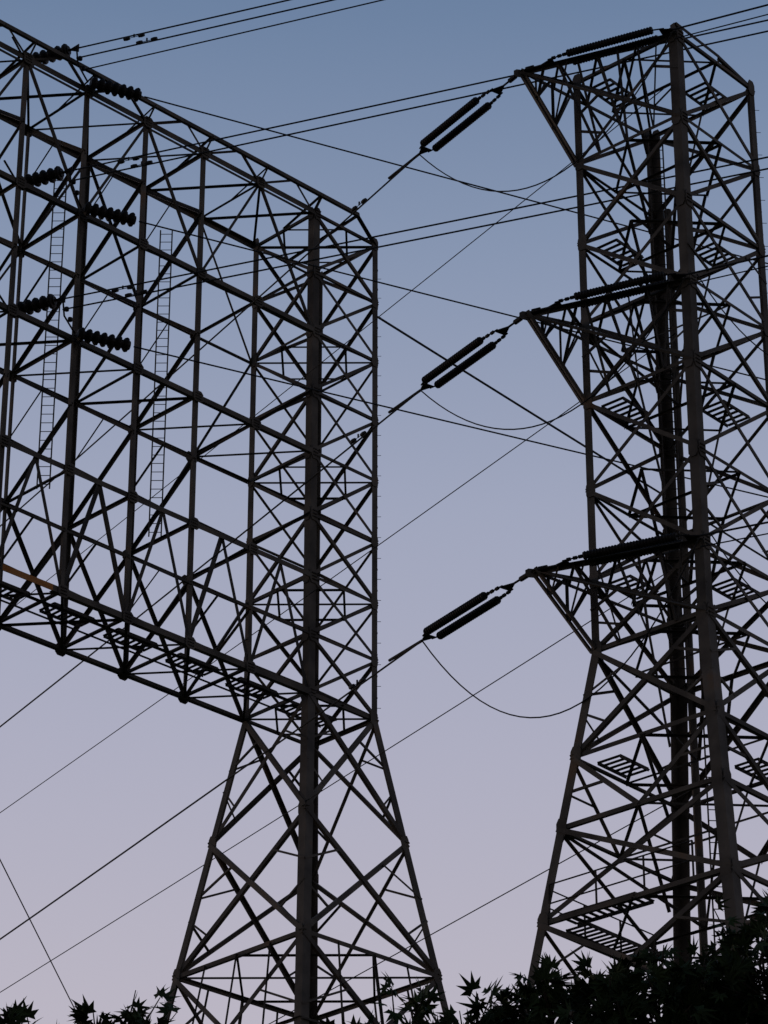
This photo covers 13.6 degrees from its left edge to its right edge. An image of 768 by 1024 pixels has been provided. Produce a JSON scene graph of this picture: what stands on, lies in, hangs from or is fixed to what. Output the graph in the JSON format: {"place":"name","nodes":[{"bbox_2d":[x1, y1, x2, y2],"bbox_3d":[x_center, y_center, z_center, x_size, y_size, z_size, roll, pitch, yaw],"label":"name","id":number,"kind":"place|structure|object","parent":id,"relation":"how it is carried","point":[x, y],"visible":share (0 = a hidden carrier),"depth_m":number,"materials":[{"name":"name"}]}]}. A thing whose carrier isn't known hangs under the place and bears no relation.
{"place":"outdoors","nodes":[
{"label":"outdoors","id":0,"kind":"place"},
{"bbox_2d":[0,859,74,1008],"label":"power line","id":1,"kind":"object","parent":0,"point":[37,934],"visible":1,"depth_m":94.63,"materials":[{"name":"black metal"}]},
{"bbox_2d":[0,0,767,1023],"label":"sky","id":2,"kind":"structure","parent":0,"point":[479,788],"materials":[{"name":"blue"}]},
{"bbox_3d":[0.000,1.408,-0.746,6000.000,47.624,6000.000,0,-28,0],"label":"ground","id":3,"kind":"structure","parent":0,"visible":0},
{"bbox_2d":[0,984,180,1023],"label":"maple tree","id":4,"kind":"object","parent":3,"relation":"on","point":[16,1014],"visible":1,"depth_m":14.56,"materials":[{"name":"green plant"}]},
{"bbox_2d":[0,19,448,1023],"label":"lattice portal transmission tower","id":5,"kind":"structure","parent":3,"relation":"on","point":[306,935],"depth_m":110.71,"materials":[{"name":"metal"}]},
{"bbox_2d":[0,294,65,318],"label":"insulator string","id":6,"kind":"object","parent":5,"relation":"attached to","point":[36,305],"visible":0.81,"depth_m":106.83,"materials":[{"name":"ceramic"}]},
{"bbox_2d":[62,168,767,309],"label":"power line","id":7,"kind":"object","parent":6,"relation":"attached to","point":[401,242],"visible":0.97,"depth_m":102.47,"materials":[{"name":"black metal"}]},
{"bbox_2d":[63,156,767,298],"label":"power line","id":8,"kind":"object","parent":6,"relation":"attached to","point":[407,230],"visible":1,"depth_m":102.60,"materials":[{"name":"black metal"}]},
{"bbox_2d":[111,285,147,296],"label":"vibration damper","id":9,"kind":"object","parent":8,"relation":"hanging from","point":[114,290],"visible":1,"depth_m":105.77,"materials":[{"name":"black metal"}]},
{"bbox_2d":[4,160,72,190],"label":"insulator string","id":10,"kind":"object","parent":5,"relation":"attached to","point":[43,177],"visible":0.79,"depth_m":109.22,"materials":[{"name":"ceramic"}]},
{"bbox_2d":[70,19,767,170],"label":"power line","id":11,"kind":"object","parent":10,"relation":"attached to","point":[372,105],"visible":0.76,"depth_m":105.64,"materials":[{"name":"black metal"}]},
{"bbox_2d":[117,156,152,167],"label":"vibration damper","id":12,"kind":"object","parent":11,"relation":"attached to","point":[135,158],"visible":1,"depth_m":108.16,"materials":[{"name":"black metal"}]},
{"bbox_2d":[11,36,78,65],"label":"insulator string","id":13,"kind":"object","parent":5,"relation":"attached to","point":[66,49],"visible":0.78,"depth_m":111.59,"materials":[{"name":"ceramic"}]},
{"bbox_2d":[77,0,289,48],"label":"power line","id":14,"kind":"object","parent":13,"relation":"attached to","point":[185,23],"visible":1,"depth_m":110.04,"materials":[{"name":"black metal"}]},
{"bbox_2d":[123,33,157,43],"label":"vibration damper","id":15,"kind":"object","parent":14,"relation":"attached to","point":[139,36],"visible":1,"depth_m":110.55,"materials":[{"name":"black metal"}]},
{"bbox_2d":[62,301,130,351],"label":"insulator string","id":16,"kind":"object","parent":5,"relation":"attached to","point":[111,341],"visible":1,"depth_m":107.30,"materials":[{"name":"ceramic"}]},
{"bbox_2d":[134,346,767,497],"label":"power line","id":17,"kind":"object","parent":16,"relation":"attached to","point":[408,412],"visible":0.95,"depth_m":111.43,"materials":[{"name":"black metal"}]},
{"bbox_2d":[69,173,136,226],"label":"insulator string","id":18,"kind":"object","parent":5,"relation":"attached to","point":[109,214],"visible":1,"depth_m":109.64,"materials":[{"name":"ceramic"}]},
{"bbox_2d":[69,30,767,181],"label":"power line","id":19,"kind":"object","parent":18,"relation":"attached to","point":[383,114],"visible":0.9,"depth_m":105.29,"materials":[{"name":"black metal"}]},
{"bbox_2d":[139,221,764,379],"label":"power line","id":20,"kind":"object","parent":18,"relation":"attached to","point":[390,285],"visible":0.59,"depth_m":113.42,"materials":[{"name":"black metal"}]},
{"bbox_2d":[76,50,141,101],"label":"insulator string","id":21,"kind":"object","parent":5,"relation":"attached to","point":[114,89],"visible":1,"depth_m":112.07,"materials":[{"name":"ceramic"}]},
{"bbox_2d":[76,0,333,58],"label":"power line","id":22,"kind":"object","parent":21,"relation":"attached to","point":[205,29],"visible":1,"depth_m":109.61,"materials":[{"name":"black metal"}]},
{"bbox_2d":[84,0,383,69],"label":"power line","id":23,"kind":"object","parent":21,"relation":"attached to","point":[234,34],"visible":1,"depth_m":109.14,"materials":[{"name":"black metal"}]},
{"bbox_2d":[144,96,767,263],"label":"power line","id":24,"kind":"object","parent":21,"relation":"attached to","point":[396,164],"visible":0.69,"depth_m":115.98,"materials":[{"name":"black metal"}]},
{"bbox_2d":[0,570,669,992],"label":"power line","id":25,"kind":"object","parent":5,"relation":"attached to","point":[322,790],"visible":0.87,"depth_m":105.55,"materials":[{"name":"black metal"}]},
{"bbox_2d":[0,333,675,812],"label":"power line","id":26,"kind":"object","parent":5,"relation":"attached to","point":[322,585],"visible":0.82,"depth_m":108.74,"materials":[{"name":"black metal"}]},
{"bbox_2d":[16,88,663,604],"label":"power line","id":27,"kind":"object","parent":5,"relation":"attached to","point":[366,326],"visible":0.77,"depth_m":111.37,"materials":[{"name":"black metal"}]},
{"bbox_2d":[269,789,693,1023],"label":"power line","id":28,"kind":"object","parent":5,"relation":"attached to","point":[480,907],"visible":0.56,"depth_m":97.11,"materials":[{"name":"black metal"}]},
{"bbox_2d":[378,318,767,560],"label":"power line","id":29,"kind":"object","parent":5,"relation":"attached to","point":[522,407],"visible":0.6,"depth_m":125.47,"materials":[{"name":"black metal"}]},
{"bbox_2d":[313,889,767,1023],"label":"maple tree","id":30,"kind":"object","parent":3,"relation":"on","point":[729,991],"visible":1,"depth_m":14.53,"materials":[{"name":"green plant"}]},
{"bbox_2d":[514,22,767,1023],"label":"lattice transmission tower","id":31,"kind":"structure","parent":3,"relation":"on","point":[730,874],"depth_m":93.31,"materials":[{"name":"metal"}]},
{"bbox_2d":[419,75,516,154],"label":"insulator string","id":32,"kind":"object","parent":31,"relation":"attached to","point":[456,116],"visible":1,"depth_m":102.22,"materials":[{"name":"ceramic"}]},
{"bbox_2d":[0,158,415,526],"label":"power line","id":33,"kind":"object","parent":32,"relation":"attached to","point":[303,257],"visible":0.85,"depth_m":110.62,"materials":[{"name":"black metal"}]},
{"bbox_2d":[351,153,419,211],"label":"wire clamp","id":34,"kind":"object","parent":33,"relation":"attached to","point":[354,208],"visible":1,"depth_m":105.01,"materials":[{"name":"black metal"}]},
{"bbox_2d":[419,30,673,191],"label":"power line","id":35,"kind":"object","parent":32,"relation":"attached to","point":[577,159],"visible":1,"depth_m":98.92,"materials":[{"name":"black metal"}]},
{"bbox_2d":[420,317,522,390],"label":"insulator string","id":36,"kind":"object","parent":31,"relation":"attached to","point":[471,360],"visible":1,"depth_m":98.07,"materials":[{"name":"ceramic"}]},
{"bbox_2d":[0,394,416,726],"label":"power line","id":37,"kind":"object","parent":36,"relation":"attached to","point":[287,497],"visible":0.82,"depth_m":106.85,"materials":[{"name":"black metal"}]},
{"bbox_2d":[350,389,420,443],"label":"wire clamp","id":38,"kind":"object","parent":36,"relation":"attached to","point":[353,440],"visible":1,"depth_m":100.85,"materials":[{"name":"black metal"}]},
{"bbox_2d":[420,275,686,429],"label":"power line","id":39,"kind":"object","parent":36,"relation":"attached to","point":[582,402],"visible":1,"depth_m":94.98,"materials":[{"name":"black metal"}]},
{"bbox_2d":[422,571,531,640],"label":"insulator string","id":40,"kind":"object","parent":31,"relation":"attached to","point":[467,618],"visible":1,"depth_m":94.03,"materials":[{"name":"ceramic"}]},
{"bbox_2d":[0,640,421,939],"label":"power line","id":41,"kind":"object","parent":40,"relation":"attached to","point":[259,756],"visible":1,"depth_m":103.60,"materials":[{"name":"black metal"}]},
{"bbox_2d":[348,639,421,689],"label":"wire clamp","id":42,"kind":"object","parent":40,"relation":"attached to","point":[352,686],"visible":1,"depth_m":96.78,"materials":[{"name":"black metal"}]},
{"bbox_2d":[422,536,699,717],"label":"power line","id":43,"kind":"object","parent":40,"relation":"attached to","point":[620,668],"visible":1,"depth_m":90.47,"materials":[{"name":"black metal"}]},
{"bbox_2d":[525,27,673,71],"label":"insulator string","id":44,"kind":"object","parent":31,"relation":"attached to","point":[600,44],"visible":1,"depth_m":98.73,"materials":[{"name":"ceramic"}]},
{"bbox_2d":[674,4,767,29],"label":"power line","id":45,"kind":"object","parent":44,"relation":"attached to","point":[738,12],"visible":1,"depth_m":97.54,"materials":[{"name":"black metal"}]},
{"bbox_2d":[531,271,686,313],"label":"insulator string","id":46,"kind":"object","parent":31,"relation":"attached to","point":[618,286],"visible":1,"depth_m":94.59,"materials":[{"name":"ceramic"}]},
{"bbox_2d":[686,255,767,274],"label":"power line","id":47,"kind":"object","parent":46,"relation":"attached to","point":[729,264],"visible":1,"depth_m":93.50,"materials":[{"name":"black metal"}]},
{"bbox_2d":[538,532,699,570],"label":"insulator string","id":48,"kind":"object","parent":31,"relation":"attached to","point":[658,540],"visible":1,"depth_m":90.57,"materials":[{"name":"ceramic"}]},
{"bbox_2d":[700,521,767,536],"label":"power line","id":49,"kind":"object","parent":48,"relation":"attached to","point":[731,529],"visible":1,"depth_m":89.57,"materials":[{"name":"black metal"}]},
{"bbox_2d":[700,533,767,546],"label":"power line","id":50,"kind":"object","parent":48,"relation":"attached to","point":[733,540],"visible":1,"depth_m":89.42,"materials":[{"name":"black metal"}]},
{"bbox_2d":[674,14,767,38],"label":"power line","id":51,"kind":"object","parent":31,"relation":"attached to","point":[721,26],"visible":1,"depth_m":97.38,"materials":[{"name":"black metal"}]},
{"bbox_2d":[687,266,767,284],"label":"power line","id":52,"kind":"object","parent":31,"relation":"attached to","point":[727,275],"visible":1,"depth_m":93.36,"materials":[{"name":"black metal"}]},
{"bbox_2d":[696,274,767,354],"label":"power line","id":53,"kind":"object","parent":31,"relation":"attached to","point":[729,318],"visible":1,"depth_m":94.44,"materials":[{"name":"black metal"}]},
{"bbox_2d":[711,534,767,604],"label":"power line","id":54,"kind":"object","parent":31,"relation":"attached to","point":[737,571],"visible":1,"depth_m":90.39,"materials":[{"name":"black metal"}]}
]}

